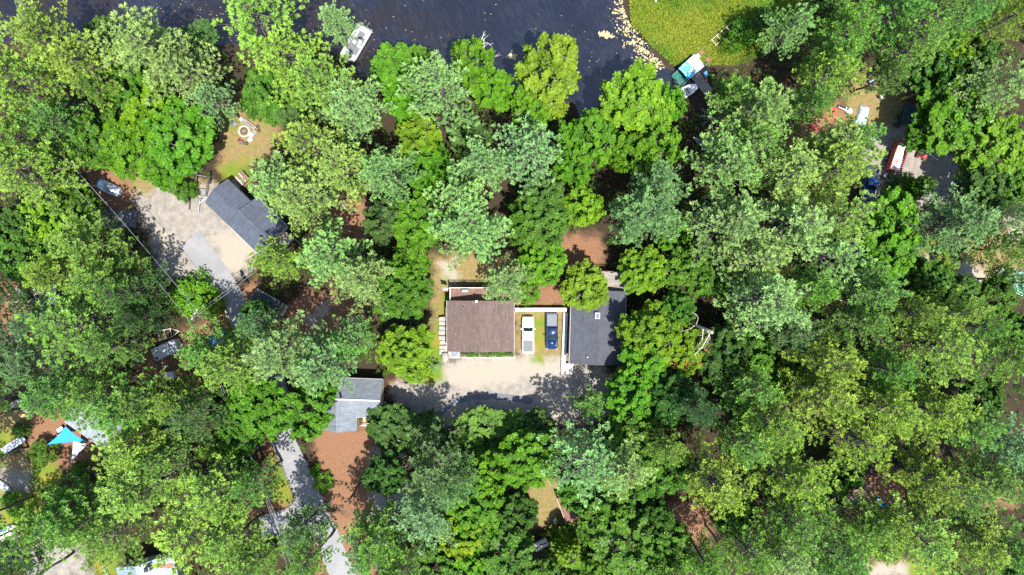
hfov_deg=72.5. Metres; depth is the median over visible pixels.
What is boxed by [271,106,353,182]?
pine tree
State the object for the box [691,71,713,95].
dock
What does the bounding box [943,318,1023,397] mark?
pine tree
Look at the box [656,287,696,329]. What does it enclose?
broadleaf tree
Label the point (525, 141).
pine tree
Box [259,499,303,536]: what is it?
side road
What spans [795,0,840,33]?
broadleaf tree
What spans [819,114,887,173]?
pine tree
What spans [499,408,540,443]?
broadleaf tree
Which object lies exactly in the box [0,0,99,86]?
pine tree
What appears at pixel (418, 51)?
broadleaf tree
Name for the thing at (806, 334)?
pine tree
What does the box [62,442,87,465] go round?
shade sail
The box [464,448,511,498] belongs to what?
broadleaf tree
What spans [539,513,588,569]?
broadleaf tree
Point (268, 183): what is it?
pine tree
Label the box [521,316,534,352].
pickup truck
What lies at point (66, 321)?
pine tree
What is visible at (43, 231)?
broadleaf tree
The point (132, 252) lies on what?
overhead cable
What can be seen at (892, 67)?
pine tree
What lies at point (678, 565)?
pine tree
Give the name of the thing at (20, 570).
pine tree
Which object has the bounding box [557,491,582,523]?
brown shed
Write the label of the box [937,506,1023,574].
pine tree
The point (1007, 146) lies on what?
broadleaf tree
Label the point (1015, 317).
broadleaf tree
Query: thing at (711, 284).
broadleaf tree
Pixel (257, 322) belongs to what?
pine tree
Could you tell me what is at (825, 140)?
pine tree
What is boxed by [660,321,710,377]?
broadleaf tree
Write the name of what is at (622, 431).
broadleaf tree
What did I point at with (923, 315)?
pine tree
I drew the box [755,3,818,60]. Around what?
pine tree
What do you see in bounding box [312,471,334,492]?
bush
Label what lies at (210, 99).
pine tree
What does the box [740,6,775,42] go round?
bush
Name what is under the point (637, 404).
broadleaf tree
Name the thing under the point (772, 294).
pine tree
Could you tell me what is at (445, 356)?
boulder
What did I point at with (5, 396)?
pine tree
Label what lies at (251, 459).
overhead cable
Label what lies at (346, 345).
pine tree
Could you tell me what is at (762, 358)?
broadleaf tree
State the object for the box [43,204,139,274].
pine tree
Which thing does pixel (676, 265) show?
broadleaf tree
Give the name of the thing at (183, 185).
bush
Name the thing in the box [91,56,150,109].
broadleaf tree
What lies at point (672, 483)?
broadleaf tree
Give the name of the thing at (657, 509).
broadleaf tree
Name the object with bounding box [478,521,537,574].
broadleaf tree
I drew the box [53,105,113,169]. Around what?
broadleaf tree
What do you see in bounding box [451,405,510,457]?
broadleaf tree
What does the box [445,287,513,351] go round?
brown roofed house
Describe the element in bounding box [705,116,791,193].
pine tree
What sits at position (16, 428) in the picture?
bush
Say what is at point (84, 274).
pine tree
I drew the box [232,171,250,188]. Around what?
porch stairs
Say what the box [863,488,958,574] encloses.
pine tree
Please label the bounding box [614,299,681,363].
broadleaf tree
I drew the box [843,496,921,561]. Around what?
pine tree
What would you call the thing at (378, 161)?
pine tree
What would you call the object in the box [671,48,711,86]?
canopied pontoon boat
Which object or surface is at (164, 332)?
boat trailer
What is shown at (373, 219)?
broadleaf tree
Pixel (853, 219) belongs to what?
pine tree
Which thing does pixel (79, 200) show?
broadleaf tree
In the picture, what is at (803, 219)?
pine tree
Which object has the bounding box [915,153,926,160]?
riding mower
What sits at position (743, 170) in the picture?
pine tree
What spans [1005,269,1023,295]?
teal roofed shed
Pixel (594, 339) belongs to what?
dark roofed house
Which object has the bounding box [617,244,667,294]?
broadleaf tree
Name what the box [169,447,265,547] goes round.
pine tree
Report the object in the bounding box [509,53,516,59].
weed mat
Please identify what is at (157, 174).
broadleaf tree
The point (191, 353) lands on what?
pine tree
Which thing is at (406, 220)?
broadleaf tree
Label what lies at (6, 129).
pine tree
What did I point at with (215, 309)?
bush
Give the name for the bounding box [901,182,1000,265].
pine tree
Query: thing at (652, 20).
marsh grass
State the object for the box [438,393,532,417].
parking track
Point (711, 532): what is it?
leaning trunk
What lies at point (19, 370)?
pine tree
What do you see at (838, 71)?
pine tree
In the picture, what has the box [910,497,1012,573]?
pine tree
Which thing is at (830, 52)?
pine tree
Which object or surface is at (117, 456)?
pine tree
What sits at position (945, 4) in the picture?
pine tree
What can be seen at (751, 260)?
pine tree
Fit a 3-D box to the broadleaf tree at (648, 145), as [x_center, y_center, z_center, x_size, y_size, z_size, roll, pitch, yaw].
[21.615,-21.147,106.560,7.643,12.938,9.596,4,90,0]
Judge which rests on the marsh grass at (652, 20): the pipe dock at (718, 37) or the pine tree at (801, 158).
the pipe dock at (718, 37)
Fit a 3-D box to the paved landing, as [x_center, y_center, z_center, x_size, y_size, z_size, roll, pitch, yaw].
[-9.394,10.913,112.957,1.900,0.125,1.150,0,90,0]
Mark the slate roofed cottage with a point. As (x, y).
(239, 211)
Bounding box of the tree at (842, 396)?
[778,357,864,437]
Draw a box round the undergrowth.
[0,0,1023,574]
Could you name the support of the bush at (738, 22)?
on the ground at (168, 224)
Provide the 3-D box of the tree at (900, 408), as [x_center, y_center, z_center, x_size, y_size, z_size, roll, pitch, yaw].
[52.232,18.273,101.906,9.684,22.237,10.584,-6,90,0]
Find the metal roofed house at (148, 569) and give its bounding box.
[116,552,184,574]
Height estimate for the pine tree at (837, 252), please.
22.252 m
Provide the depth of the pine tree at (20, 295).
102.46 m
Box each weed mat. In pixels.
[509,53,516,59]
[598,30,613,38]
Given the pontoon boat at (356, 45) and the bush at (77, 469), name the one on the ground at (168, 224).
the bush at (77, 469)
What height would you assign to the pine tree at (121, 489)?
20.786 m
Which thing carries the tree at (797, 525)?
on the ground at (168, 224)
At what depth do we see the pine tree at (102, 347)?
98.13 m
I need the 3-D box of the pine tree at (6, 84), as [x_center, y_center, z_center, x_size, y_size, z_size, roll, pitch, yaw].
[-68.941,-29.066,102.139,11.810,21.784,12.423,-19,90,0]
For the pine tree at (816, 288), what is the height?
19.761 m
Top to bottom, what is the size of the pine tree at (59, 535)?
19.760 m
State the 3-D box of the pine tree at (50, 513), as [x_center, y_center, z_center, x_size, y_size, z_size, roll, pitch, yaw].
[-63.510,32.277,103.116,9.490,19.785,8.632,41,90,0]
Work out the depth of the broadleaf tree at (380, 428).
107.47 m
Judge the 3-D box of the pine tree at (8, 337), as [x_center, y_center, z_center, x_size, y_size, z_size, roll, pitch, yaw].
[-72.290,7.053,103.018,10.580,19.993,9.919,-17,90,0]
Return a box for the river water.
[0,0,707,114]
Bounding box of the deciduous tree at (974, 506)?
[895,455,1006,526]
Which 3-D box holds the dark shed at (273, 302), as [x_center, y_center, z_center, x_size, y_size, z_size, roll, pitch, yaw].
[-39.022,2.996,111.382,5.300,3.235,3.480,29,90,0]
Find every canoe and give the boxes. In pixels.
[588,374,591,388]
[693,137,712,152]
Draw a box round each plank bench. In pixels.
[242,118,255,129]
[247,130,257,142]
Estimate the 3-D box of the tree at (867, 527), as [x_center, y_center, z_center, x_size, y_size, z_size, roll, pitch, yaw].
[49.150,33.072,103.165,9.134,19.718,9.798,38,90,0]
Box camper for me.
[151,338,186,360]
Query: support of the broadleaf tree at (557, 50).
on the ground at (168, 224)
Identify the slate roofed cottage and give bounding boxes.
[205,179,295,257]
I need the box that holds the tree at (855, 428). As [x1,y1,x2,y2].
[806,404,896,481]
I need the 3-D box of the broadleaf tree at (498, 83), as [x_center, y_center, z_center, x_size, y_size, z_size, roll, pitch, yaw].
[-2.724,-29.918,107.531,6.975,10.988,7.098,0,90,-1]
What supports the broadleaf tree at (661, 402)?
on the ground at (168, 224)
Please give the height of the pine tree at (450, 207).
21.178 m
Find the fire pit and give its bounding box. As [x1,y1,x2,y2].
[238,125,249,136]
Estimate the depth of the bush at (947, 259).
110.84 m
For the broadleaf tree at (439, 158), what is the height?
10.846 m
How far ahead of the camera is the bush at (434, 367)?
111.83 m
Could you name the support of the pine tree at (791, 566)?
on the ground at (168, 224)
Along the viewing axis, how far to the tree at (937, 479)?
98.08 m
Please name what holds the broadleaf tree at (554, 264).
on the ground at (168, 224)
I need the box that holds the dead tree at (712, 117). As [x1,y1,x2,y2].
[702,110,723,127]
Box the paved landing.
[448,352,459,358]
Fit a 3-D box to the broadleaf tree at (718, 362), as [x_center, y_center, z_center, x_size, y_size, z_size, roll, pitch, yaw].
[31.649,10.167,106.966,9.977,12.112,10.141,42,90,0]
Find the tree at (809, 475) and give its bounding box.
[746,439,840,518]
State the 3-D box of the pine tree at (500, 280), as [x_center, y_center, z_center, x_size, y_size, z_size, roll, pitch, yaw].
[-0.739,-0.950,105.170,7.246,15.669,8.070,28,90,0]
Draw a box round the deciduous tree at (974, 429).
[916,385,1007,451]
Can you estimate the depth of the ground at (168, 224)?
113.00 m
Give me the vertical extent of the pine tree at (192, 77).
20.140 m
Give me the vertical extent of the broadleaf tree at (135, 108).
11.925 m
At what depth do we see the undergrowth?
111.86 m
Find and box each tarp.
[810,123,818,132]
[820,106,838,120]
[855,105,869,124]
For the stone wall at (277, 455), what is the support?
on the ground at (168, 224)
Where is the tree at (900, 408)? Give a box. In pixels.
[843,382,932,447]
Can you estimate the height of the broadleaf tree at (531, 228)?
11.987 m
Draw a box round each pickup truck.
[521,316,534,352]
[545,313,558,348]
[861,164,879,201]
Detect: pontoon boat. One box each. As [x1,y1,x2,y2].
[340,20,372,62]
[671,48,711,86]
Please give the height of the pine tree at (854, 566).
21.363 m
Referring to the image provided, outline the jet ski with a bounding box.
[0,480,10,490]
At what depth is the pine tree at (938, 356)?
95.89 m
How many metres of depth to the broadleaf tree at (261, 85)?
104.09 m
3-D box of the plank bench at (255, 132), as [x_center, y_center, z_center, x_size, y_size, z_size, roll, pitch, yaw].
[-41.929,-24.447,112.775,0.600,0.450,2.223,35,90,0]
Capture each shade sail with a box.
[44,426,85,445]
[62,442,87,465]
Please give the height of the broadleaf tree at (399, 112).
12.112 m
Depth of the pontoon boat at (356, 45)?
112.93 m
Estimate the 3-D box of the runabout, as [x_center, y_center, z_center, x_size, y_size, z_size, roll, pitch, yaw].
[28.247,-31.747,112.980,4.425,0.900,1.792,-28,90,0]
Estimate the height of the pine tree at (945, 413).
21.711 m
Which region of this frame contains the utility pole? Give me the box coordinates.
[190,309,220,321]
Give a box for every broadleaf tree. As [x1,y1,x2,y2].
[0,202,50,260]
[0,233,55,283]
[16,195,82,242]
[51,179,105,227]
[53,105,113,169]
[82,15,122,50]
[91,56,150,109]
[93,117,148,181]
[120,80,169,136]
[141,94,217,176]
[141,146,192,192]
[168,266,218,320]
[182,18,219,55]
[201,386,230,424]
[213,418,263,458]
[220,370,287,445]
[237,91,269,121]
[239,298,272,330]
[242,66,299,127]
[270,383,338,441]
[271,95,317,134]
[361,197,398,246]
[361,449,406,497]
[364,402,419,456]
[369,41,420,96]
[372,258,434,321]
[375,323,435,384]
[381,63,441,122]
[387,239,432,280]
[391,188,448,250]
[394,113,442,157]
[396,43,431,68]
[397,138,455,192]
[403,407,448,455]
[414,545,465,574]
[436,511,484,561]
[443,467,508,539]
[449,116,494,161]
[450,35,494,93]
[450,537,501,574]
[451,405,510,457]
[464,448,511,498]
[472,66,516,113]
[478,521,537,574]
[493,427,560,492]
[496,490,538,536]
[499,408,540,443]
[506,186,571,251]
[508,84,552,130]
[514,31,581,120]
[515,240,567,287]
[522,406,556,438]
[523,553,567,574]
[525,170,564,207]
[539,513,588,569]
[550,143,593,187]
[554,107,618,168]
[556,477,599,516]
[559,258,608,312]
[563,183,606,227]
[567,546,612,574]
[575,510,659,574]
[578,488,637,539]
[598,58,677,131]
[601,409,666,464]
[602,131,644,174]
[605,368,654,422]
[606,441,666,503]
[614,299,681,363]
[616,327,672,385]
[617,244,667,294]
[630,121,683,175]
[632,492,675,537]
[632,518,695,574]
[648,369,703,428]
[648,448,700,494]
[650,82,687,121]
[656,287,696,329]
[658,215,692,250]
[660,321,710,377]
[663,241,711,289]
[683,250,731,300]
[697,320,761,392]
[709,489,760,539]
[732,328,785,374]
[760,354,812,400]
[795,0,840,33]
[821,448,870,494]
[850,226,917,285]
[862,185,922,253]
[896,118,943,153]
[902,256,955,305]
[907,49,967,100]
[911,70,998,156]
[927,28,976,76]
[942,272,987,310]
[948,32,1004,78]
[949,159,1015,212]
[949,376,1006,418]
[952,113,1023,183]
[978,276,1019,315]
[991,167,1023,206]
[991,533,1023,574]
[1000,311,1023,347]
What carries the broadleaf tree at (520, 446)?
on the ground at (168, 224)
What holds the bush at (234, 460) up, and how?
on the ground at (168, 224)
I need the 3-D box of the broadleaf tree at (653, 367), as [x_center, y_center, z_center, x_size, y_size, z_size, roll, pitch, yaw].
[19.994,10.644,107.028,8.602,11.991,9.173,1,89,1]
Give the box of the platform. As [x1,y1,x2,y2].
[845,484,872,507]
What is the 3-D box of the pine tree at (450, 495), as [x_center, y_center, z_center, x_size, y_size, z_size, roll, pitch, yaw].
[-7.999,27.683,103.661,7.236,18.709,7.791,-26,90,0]
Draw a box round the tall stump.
[231,280,249,285]
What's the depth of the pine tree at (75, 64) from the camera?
97.33 m
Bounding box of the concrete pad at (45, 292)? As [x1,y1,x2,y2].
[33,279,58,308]
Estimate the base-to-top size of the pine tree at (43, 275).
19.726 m
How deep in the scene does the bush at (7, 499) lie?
110.97 m
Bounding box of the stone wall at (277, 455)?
[271,444,294,510]
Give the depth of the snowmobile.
112.36 m
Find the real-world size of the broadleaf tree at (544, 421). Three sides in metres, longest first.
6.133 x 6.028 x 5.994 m
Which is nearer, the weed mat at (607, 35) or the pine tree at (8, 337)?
the pine tree at (8, 337)
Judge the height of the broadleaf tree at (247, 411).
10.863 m
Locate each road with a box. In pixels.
[180,232,355,574]
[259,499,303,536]
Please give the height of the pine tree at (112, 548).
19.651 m
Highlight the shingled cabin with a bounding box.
[64,403,127,449]
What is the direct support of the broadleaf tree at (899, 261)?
on the ground at (168, 224)
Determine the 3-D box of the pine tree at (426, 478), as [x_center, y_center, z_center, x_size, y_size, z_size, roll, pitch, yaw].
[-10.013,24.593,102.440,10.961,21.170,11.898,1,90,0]
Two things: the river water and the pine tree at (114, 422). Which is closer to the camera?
the pine tree at (114, 422)
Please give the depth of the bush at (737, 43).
110.50 m
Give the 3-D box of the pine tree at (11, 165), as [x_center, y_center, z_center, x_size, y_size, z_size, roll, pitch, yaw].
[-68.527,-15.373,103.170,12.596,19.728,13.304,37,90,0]
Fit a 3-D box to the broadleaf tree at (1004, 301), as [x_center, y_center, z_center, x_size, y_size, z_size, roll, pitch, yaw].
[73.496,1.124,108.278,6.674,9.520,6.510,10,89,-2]
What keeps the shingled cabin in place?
on the ground at (168, 224)
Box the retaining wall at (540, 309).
[515,308,566,311]
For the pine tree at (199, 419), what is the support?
on the ground at (168, 224)
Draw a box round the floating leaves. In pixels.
[114,0,638,71]
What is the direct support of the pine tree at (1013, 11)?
on the ground at (168, 224)
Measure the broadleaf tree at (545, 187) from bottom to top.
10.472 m
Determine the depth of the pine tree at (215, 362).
97.53 m
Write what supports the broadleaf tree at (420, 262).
on the ground at (168, 224)
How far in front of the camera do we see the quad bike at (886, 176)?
112.30 m
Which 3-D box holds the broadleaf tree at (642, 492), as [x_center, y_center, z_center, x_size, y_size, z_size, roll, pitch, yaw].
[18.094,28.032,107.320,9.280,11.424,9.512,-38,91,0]
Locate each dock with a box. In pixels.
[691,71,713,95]
[711,23,730,45]
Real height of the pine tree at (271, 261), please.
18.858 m
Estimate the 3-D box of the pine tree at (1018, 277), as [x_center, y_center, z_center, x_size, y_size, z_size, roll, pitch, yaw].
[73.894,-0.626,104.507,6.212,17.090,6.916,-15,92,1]
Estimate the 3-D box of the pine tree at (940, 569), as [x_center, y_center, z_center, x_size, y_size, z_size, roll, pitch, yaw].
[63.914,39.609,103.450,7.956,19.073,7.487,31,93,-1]
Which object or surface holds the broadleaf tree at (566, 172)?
on the ground at (168, 224)
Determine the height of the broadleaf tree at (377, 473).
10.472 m
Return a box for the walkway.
[561,312,573,374]
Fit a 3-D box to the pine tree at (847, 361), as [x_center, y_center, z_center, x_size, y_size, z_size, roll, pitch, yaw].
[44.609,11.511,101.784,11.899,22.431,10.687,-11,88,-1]
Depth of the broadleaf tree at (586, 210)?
104.27 m
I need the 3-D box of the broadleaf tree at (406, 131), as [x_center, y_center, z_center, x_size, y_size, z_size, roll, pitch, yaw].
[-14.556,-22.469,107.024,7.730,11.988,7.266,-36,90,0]
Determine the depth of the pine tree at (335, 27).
103.80 m
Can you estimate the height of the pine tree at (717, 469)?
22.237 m
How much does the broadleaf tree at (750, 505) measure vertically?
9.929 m
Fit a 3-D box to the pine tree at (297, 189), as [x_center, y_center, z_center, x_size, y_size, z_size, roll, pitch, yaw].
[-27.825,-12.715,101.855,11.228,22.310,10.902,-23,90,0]
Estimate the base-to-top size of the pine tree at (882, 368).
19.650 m
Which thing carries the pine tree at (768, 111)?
on the ground at (168, 224)
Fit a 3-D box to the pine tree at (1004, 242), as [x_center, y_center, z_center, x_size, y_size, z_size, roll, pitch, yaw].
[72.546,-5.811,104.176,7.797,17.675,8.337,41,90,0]
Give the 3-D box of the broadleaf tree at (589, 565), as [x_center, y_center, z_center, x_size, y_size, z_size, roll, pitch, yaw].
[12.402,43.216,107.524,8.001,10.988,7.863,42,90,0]
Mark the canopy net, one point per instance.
(14, 404)
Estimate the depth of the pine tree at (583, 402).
105.52 m
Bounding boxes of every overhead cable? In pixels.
[48,140,194,307]
[59,170,188,320]
[192,317,288,558]
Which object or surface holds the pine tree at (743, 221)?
on the ground at (168, 224)
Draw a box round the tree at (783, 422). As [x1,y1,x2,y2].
[727,387,812,467]
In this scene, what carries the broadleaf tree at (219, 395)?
on the ground at (168, 224)
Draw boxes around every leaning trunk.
[162,452,203,480]
[348,477,364,503]
[704,524,734,560]
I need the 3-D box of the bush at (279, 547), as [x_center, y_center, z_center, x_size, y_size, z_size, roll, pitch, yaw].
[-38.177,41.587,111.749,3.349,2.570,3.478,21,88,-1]
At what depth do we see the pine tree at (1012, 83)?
99.31 m
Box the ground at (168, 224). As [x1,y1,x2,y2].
[0,0,1023,574]
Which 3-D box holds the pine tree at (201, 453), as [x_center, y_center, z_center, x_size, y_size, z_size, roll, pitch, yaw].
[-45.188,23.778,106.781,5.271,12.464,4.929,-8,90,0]
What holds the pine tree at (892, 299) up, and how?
on the ground at (168, 224)
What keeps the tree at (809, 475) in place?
on the ground at (168, 224)
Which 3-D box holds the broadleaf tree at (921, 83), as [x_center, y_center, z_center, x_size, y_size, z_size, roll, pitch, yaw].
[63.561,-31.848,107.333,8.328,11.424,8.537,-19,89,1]
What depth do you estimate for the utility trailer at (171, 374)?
111.55 m
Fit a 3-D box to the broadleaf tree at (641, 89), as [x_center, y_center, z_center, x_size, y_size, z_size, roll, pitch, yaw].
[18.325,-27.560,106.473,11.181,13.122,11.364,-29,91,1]
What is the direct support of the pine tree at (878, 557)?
on the ground at (168, 224)
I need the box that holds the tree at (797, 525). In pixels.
[752,482,840,555]
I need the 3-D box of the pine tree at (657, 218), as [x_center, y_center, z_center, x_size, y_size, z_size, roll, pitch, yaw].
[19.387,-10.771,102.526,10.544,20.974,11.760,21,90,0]
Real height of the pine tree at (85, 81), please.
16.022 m
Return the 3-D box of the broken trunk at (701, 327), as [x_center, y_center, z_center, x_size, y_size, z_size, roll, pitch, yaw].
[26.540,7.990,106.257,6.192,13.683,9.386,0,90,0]
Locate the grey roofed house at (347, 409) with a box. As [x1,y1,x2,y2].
[324,378,383,435]
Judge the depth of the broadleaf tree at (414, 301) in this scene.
103.41 m
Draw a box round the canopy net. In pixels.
[9,399,21,407]
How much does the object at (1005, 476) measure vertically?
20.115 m
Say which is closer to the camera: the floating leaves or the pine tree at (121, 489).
the pine tree at (121, 489)
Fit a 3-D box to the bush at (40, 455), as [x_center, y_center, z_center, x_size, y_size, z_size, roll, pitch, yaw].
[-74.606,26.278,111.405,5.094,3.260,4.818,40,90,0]
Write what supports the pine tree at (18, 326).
on the ground at (168, 224)
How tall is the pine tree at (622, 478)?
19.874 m
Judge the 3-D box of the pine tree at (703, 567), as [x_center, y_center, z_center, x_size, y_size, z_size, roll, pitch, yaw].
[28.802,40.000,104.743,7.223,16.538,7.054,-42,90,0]
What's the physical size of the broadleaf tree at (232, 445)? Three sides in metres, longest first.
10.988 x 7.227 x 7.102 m
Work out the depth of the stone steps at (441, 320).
112.53 m
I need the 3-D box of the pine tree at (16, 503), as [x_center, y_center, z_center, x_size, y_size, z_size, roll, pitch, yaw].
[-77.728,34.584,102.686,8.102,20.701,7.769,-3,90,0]
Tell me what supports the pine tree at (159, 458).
on the ground at (168, 224)
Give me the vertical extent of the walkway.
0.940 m
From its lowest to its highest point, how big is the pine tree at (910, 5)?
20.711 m
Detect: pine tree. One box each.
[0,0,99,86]
[0,35,78,124]
[0,105,87,181]
[0,134,88,224]
[0,271,60,318]
[0,301,74,372]
[0,335,97,394]
[0,378,36,411]
[0,407,21,418]
[0,445,29,468]
[0,492,100,566]
[0,496,33,529]
[0,510,66,574]
[0,518,25,550]
[0,551,74,574]
[5,293,91,344]
[14,274,124,372]
[15,95,100,159]
[18,357,113,422]
[19,247,112,303]
[26,473,118,548]
[39,28,131,111]
[41,479,129,549]
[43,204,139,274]
[53,360,152,437]
[65,242,157,314]
[68,313,157,373]
[70,499,160,574]
[72,70,134,116]
[84,257,171,315]
[86,367,178,438]
[88,2,210,106]
[90,412,181,485]
[94,441,188,523]
[107,367,188,423]
[112,299,179,339]
[133,429,202,485]
[139,32,232,105]
[146,370,215,419]
[150,483,247,574]
[158,384,234,446]
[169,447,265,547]
[173,312,250,380]
[186,77,247,131]
[193,322,276,396]
[193,430,227,461]
[196,505,273,572]
[211,0,317,80]
[218,534,282,574]
[223,457,289,515]
[234,300,284,339]
[239,150,323,223]
[241,309,330,395]
[247,236,306,285]
[252,22,339,110]
[269,155,356,239]
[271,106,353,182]
[274,524,339,574]
[276,495,339,557]
[289,45,375,123]
[291,319,359,397]
[294,217,372,292]
[308,68,396,145]
[311,127,372,204]
[317,0,363,46]
[323,309,379,363]
[329,78,375,119]
[329,247,395,315]
[336,509,392,574]
[349,498,409,574]
[357,143,426,205]
[374,530,440,574]
[390,472,461,555]
[394,49,480,141]
[405,415,478,505]
[422,162,493,235]
[426,190,514,271]
[437,448,484,507]
[449,135,509,191]
[482,111,562,194]
[482,252,534,305]
[536,418,631,509]
[566,384,604,422]
[592,431,657,499]
[608,170,689,247]
[626,154,686,210]
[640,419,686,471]
[646,549,696,574]
[669,382,721,431]
[674,185,765,276]
[674,431,757,520]
[681,110,768,205]
[685,526,732,574]
[704,69,753,117]
[705,76,794,158]
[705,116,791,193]
[711,226,792,290]
[713,256,811,343]
[713,363,780,413]
[715,408,781,471]
[715,508,790,574]
[729,186,834,281]
[748,138,826,218]
[748,514,819,574]
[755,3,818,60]
[756,306,823,360]
[770,258,841,312]
[775,83,840,137]
[778,333,868,407]
[780,224,877,293]
[788,131,887,206]
[789,41,871,118]
[789,117,866,180]
[792,33,863,96]
[793,515,873,574]
[798,0,883,67]
[807,179,888,249]
[812,296,894,353]
[815,259,884,302]
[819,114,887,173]
[832,253,913,317]
[836,516,898,565]
[843,0,937,62]
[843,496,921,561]
[850,53,919,100]
[852,337,928,402]
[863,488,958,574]
[865,10,953,77]
[873,368,983,455]
[876,0,971,58]
[877,288,951,343]
[892,314,989,387]
[895,285,995,334]
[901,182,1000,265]
[908,0,1005,52]
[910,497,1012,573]
[915,536,989,574]
[925,296,1018,351]
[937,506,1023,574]
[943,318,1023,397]
[948,56,1023,123]
[959,223,1023,276]
[960,454,1023,508]
[966,0,1023,50]
[977,260,1023,305]
[983,195,1023,234]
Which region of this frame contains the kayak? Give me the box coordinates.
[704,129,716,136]
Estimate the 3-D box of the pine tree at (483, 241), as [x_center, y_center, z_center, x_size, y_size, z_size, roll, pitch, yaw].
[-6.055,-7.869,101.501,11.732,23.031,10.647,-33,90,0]
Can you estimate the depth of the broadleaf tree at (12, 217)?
102.69 m
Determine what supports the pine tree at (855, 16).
on the ground at (168, 224)
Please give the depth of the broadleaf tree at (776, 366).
104.66 m
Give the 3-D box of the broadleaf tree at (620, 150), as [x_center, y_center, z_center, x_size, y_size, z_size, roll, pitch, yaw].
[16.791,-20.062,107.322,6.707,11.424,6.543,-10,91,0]
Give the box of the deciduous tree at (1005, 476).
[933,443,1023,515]
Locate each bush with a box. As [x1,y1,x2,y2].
[0,490,34,521]
[12,421,33,437]
[27,436,60,467]
[70,460,103,487]
[172,179,198,203]
[198,290,227,320]
[213,437,253,465]
[263,535,283,557]
[307,461,321,476]
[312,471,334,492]
[428,358,440,373]
[515,282,541,305]
[718,33,743,54]
[723,17,757,51]
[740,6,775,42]
[937,245,965,269]
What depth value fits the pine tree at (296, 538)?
101.20 m
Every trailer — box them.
[157,328,178,339]
[161,371,175,380]
[194,171,211,212]
[532,536,548,551]
[885,137,907,173]
[899,101,917,125]
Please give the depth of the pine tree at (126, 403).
97.82 m
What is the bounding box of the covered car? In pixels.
[96,179,122,196]
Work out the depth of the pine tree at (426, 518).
97.32 m
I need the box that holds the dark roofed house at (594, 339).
[568,271,629,364]
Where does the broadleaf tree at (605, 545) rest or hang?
on the ground at (168, 224)
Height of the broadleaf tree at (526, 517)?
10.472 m
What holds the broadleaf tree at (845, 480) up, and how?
on the ground at (168, 224)
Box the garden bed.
[458,352,513,358]
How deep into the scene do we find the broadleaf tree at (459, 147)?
104.32 m
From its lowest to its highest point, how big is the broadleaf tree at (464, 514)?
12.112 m
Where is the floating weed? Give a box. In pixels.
[609,0,663,71]
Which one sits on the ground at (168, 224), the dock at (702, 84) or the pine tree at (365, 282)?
the pine tree at (365, 282)
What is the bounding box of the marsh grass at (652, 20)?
[629,0,800,65]
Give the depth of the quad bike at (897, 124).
112.33 m
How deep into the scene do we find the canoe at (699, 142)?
112.54 m
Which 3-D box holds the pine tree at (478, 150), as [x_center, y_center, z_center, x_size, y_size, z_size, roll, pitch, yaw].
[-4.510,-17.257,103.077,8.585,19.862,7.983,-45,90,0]
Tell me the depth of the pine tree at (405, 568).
102.55 m
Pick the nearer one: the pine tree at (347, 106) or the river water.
the pine tree at (347, 106)
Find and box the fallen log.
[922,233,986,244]
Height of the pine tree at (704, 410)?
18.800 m
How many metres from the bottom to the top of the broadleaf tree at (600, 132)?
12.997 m
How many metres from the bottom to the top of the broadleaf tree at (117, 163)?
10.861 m
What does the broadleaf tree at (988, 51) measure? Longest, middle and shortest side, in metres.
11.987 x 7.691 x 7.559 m
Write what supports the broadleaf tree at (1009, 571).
on the ground at (168, 224)
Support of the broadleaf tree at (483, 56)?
on the ground at (168, 224)
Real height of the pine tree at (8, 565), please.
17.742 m
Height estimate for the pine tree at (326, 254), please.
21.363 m
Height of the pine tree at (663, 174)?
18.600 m
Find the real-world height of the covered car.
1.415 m
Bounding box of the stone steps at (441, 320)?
[438,316,446,354]
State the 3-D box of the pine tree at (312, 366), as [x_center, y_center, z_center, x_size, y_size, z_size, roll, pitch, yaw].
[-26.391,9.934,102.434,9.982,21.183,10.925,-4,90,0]
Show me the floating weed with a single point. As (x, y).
(641, 49)
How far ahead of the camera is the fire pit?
112.83 m
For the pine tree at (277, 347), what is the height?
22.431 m
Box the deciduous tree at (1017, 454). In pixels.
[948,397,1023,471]
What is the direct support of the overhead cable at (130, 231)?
attached to the utility pole
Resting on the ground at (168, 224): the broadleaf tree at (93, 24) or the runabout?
the broadleaf tree at (93, 24)
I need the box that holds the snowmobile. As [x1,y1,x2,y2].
[838,104,851,114]
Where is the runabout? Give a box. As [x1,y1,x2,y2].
[680,84,697,97]
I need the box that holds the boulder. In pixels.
[441,352,448,362]
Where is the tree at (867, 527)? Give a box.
[815,479,895,550]
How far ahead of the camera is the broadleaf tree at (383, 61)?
103.78 m
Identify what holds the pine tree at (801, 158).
on the ground at (168, 224)
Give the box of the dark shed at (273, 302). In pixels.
[249,289,288,322]
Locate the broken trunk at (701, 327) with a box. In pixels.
[670,312,712,369]
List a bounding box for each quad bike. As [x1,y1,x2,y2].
[881,172,892,184]
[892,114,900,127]
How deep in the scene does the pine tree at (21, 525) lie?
96.63 m
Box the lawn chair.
[230,121,236,126]
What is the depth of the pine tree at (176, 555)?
96.76 m
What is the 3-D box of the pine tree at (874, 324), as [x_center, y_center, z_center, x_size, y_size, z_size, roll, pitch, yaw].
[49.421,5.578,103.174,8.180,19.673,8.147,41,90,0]
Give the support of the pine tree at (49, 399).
on the ground at (168, 224)
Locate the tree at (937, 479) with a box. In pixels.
[868,440,978,515]
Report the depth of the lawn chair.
112.48 m
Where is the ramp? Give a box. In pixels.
[1,437,27,453]

